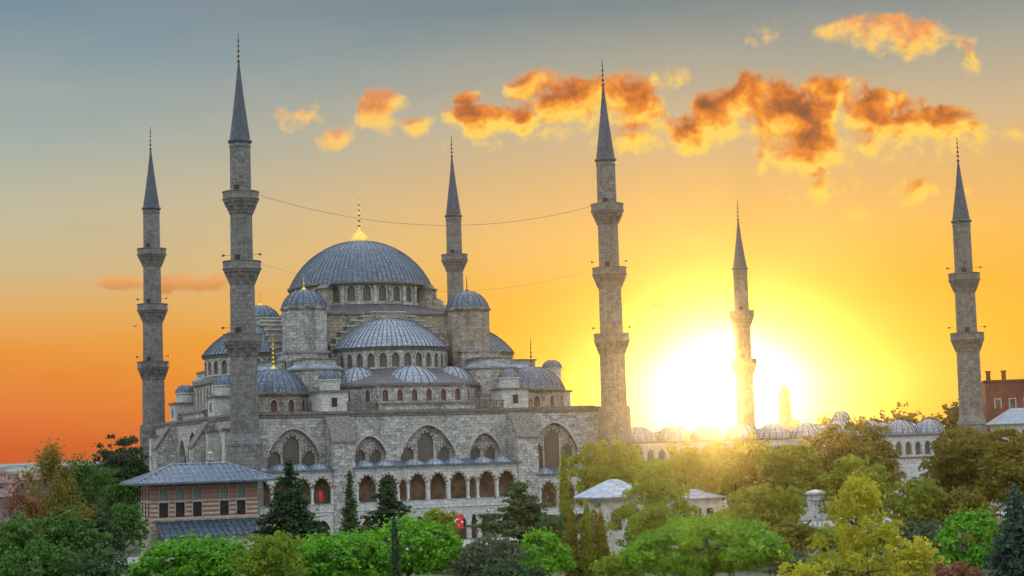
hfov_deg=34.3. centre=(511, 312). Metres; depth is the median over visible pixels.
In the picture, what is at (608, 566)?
shrub
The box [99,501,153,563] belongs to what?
leafy tree
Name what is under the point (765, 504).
park tree
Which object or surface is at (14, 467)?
ground
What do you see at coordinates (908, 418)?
horizon tree
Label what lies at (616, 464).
park tree
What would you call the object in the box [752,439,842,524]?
park tree
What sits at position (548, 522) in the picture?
shrub
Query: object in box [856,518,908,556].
shrub
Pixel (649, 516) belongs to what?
shrub
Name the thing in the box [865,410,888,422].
horizon tree
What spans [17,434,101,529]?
open crowned tree
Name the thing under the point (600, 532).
cypress
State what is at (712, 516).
shrub
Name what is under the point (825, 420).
horizon tree
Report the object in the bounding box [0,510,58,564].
leafy tree
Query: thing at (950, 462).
park tree
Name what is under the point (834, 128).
sky
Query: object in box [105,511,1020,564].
forecourt paving
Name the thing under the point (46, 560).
leafy tree
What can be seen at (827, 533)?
shrub
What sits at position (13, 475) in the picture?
town house
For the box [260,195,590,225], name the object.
hanging cable
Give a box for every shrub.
[482,557,545,575]
[530,513,567,546]
[589,553,645,575]
[627,498,679,563]
[689,509,737,542]
[759,547,810,575]
[804,518,855,553]
[805,546,899,575]
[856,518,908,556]
[896,515,962,565]
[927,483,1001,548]
[957,520,1011,572]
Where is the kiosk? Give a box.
[574,479,646,553]
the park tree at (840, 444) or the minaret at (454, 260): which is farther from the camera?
the minaret at (454, 260)
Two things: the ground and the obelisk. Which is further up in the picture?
the obelisk
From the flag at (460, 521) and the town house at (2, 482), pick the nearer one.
the flag at (460, 521)
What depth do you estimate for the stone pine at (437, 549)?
145.74 m
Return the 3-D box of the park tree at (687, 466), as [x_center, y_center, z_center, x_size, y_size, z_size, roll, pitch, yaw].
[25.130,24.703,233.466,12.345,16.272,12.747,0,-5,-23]
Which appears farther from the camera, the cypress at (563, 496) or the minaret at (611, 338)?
the minaret at (611, 338)
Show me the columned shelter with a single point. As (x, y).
(815, 495)
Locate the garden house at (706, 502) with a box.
[665,489,724,548]
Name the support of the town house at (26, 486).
on the ground
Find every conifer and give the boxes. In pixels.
[249,455,336,571]
[981,481,1023,575]
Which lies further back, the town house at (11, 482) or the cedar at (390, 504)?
the town house at (11, 482)
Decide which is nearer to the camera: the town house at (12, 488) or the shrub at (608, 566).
the shrub at (608, 566)
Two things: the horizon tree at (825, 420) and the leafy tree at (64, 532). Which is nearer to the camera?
the leafy tree at (64, 532)
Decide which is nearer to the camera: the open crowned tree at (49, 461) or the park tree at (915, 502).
the open crowned tree at (49, 461)
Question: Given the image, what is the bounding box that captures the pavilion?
[119,450,278,559]
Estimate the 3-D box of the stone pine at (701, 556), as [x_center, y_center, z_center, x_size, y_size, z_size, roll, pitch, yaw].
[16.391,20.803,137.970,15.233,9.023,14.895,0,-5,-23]
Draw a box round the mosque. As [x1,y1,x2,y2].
[147,195,599,538]
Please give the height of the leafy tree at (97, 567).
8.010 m
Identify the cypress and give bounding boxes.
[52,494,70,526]
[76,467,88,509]
[380,514,407,575]
[552,450,574,544]
[562,504,583,575]
[574,497,601,575]
[589,503,614,575]
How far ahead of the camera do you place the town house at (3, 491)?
441.94 m
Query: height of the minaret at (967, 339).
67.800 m
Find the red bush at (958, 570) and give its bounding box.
[928,557,991,575]
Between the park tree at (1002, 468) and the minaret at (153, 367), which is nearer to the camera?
the park tree at (1002, 468)
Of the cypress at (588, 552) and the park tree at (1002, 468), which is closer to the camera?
the cypress at (588, 552)
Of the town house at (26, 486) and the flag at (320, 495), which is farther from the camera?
the town house at (26, 486)
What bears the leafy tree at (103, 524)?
on the ground
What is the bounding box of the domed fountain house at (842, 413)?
[831,411,850,420]
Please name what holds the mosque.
on the ground
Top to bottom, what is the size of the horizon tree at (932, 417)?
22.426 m
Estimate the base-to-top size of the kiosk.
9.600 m
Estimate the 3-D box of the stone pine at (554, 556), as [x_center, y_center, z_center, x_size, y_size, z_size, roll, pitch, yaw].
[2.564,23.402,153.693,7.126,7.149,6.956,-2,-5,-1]
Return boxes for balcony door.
[235,327,240,332]
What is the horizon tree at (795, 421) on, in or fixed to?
on the ground
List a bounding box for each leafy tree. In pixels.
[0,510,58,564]
[0,534,85,575]
[16,494,63,535]
[35,508,113,570]
[46,491,109,519]
[64,540,131,575]
[66,504,129,560]
[86,432,151,550]
[96,467,140,529]
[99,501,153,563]
[226,524,311,575]
[417,504,463,535]
[444,530,535,575]
[776,549,828,575]
[805,471,904,575]
[881,535,950,575]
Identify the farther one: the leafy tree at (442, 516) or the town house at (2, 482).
the town house at (2, 482)
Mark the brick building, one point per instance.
(1001, 396)
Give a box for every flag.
[318,489,321,500]
[453,514,463,534]
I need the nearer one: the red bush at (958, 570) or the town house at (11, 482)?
the red bush at (958, 570)
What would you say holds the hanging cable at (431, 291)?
attached to the minaret at (243, 341)
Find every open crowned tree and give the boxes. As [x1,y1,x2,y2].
[0,474,51,536]
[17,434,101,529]
[56,451,117,511]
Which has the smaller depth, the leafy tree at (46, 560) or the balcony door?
the leafy tree at (46, 560)
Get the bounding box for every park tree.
[566,438,664,508]
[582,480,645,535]
[607,453,701,548]
[660,431,712,505]
[691,434,782,500]
[705,478,809,530]
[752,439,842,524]
[766,517,818,554]
[802,417,906,526]
[818,452,905,552]
[883,475,957,527]
[909,421,1023,515]
[967,432,1023,516]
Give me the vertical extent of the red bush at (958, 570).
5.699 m
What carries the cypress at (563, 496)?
on the ground
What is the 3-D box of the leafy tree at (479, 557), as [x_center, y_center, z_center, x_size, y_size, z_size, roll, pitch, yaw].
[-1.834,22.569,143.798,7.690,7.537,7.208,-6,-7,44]
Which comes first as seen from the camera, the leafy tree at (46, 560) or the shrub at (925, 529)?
the leafy tree at (46, 560)
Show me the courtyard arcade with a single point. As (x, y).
(912, 440)
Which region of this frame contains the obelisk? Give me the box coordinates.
[779,383,792,428]
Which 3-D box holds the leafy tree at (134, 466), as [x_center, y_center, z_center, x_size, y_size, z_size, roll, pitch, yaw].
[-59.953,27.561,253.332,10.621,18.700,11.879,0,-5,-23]
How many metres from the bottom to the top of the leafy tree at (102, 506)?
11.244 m
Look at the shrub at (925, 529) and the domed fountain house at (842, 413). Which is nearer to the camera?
the shrub at (925, 529)
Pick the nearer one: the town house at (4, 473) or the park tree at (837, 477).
the park tree at (837, 477)
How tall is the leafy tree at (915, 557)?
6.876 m
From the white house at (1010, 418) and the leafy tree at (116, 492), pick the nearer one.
the leafy tree at (116, 492)
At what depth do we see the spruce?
212.23 m
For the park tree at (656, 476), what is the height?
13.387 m
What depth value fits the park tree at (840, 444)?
219.78 m
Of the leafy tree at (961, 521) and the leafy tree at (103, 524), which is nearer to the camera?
the leafy tree at (961, 521)
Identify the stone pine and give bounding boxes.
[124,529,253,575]
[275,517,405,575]
[359,511,471,575]
[514,526,577,575]
[615,508,801,575]
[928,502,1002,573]
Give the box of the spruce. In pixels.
[336,470,363,554]
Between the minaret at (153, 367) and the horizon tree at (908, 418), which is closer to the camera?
the minaret at (153, 367)
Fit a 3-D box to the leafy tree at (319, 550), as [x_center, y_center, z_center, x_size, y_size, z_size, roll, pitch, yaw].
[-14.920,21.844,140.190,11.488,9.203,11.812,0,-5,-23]
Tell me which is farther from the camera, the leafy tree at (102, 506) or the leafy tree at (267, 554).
the leafy tree at (102, 506)
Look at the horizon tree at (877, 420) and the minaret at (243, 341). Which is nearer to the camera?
the minaret at (243, 341)
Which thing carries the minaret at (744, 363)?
on the ground
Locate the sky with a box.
[0,0,1023,463]
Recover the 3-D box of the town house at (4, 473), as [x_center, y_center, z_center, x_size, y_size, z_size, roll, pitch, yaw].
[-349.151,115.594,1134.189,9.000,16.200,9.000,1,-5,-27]
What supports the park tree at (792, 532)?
on the ground
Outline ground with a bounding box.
[0,461,1010,575]
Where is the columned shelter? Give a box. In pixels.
[805,489,826,555]
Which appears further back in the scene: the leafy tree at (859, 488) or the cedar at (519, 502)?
the cedar at (519, 502)
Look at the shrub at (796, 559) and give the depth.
160.20 m
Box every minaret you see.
[136,127,169,502]
[222,34,263,517]
[441,136,467,302]
[590,60,631,457]
[728,201,758,428]
[946,142,989,511]
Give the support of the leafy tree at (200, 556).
on the ground
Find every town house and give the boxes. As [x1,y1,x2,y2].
[0,470,8,478]
[0,478,9,490]
[0,488,13,518]
[6,480,17,484]
[7,471,18,479]
[8,485,17,515]
[16,471,49,513]
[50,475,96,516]
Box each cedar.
[355,472,415,545]
[466,480,578,545]
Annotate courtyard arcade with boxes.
[631,415,958,520]
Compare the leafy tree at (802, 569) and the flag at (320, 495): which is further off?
the flag at (320, 495)
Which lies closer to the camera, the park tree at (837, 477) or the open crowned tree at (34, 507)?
the open crowned tree at (34, 507)
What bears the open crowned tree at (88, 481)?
on the ground
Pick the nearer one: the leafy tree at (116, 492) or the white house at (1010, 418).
the leafy tree at (116, 492)
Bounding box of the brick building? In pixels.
[981,370,1023,435]
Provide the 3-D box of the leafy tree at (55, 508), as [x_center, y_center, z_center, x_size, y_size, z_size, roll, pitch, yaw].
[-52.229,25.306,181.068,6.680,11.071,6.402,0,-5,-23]
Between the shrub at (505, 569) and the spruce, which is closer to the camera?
the shrub at (505, 569)
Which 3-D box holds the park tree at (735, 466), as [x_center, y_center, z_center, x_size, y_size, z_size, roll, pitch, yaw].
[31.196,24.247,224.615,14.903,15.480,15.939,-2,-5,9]
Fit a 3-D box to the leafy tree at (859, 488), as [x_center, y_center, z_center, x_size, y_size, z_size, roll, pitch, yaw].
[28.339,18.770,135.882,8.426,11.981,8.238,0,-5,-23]
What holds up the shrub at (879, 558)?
on the ground
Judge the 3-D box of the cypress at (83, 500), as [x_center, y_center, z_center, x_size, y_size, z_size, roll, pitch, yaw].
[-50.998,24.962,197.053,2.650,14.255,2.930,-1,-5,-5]
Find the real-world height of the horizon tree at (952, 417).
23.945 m
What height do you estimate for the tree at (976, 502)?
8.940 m
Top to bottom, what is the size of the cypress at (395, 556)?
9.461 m
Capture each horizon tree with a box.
[792,419,812,426]
[815,412,830,425]
[850,415,865,423]
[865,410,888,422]
[888,401,922,423]
[920,412,943,425]
[938,399,958,431]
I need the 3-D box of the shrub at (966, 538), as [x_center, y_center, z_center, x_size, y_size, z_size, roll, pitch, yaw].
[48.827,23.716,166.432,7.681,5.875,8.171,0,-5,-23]
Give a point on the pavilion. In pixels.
(211, 497)
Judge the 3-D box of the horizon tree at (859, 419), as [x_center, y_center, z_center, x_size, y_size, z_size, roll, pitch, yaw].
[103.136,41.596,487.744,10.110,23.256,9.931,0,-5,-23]
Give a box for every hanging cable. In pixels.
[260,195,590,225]
[262,264,593,291]
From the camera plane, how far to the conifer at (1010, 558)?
127.91 m
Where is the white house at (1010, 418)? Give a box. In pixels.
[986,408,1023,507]
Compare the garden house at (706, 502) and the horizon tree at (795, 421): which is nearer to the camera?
the garden house at (706, 502)
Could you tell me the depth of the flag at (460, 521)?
255.58 m
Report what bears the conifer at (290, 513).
on the ground

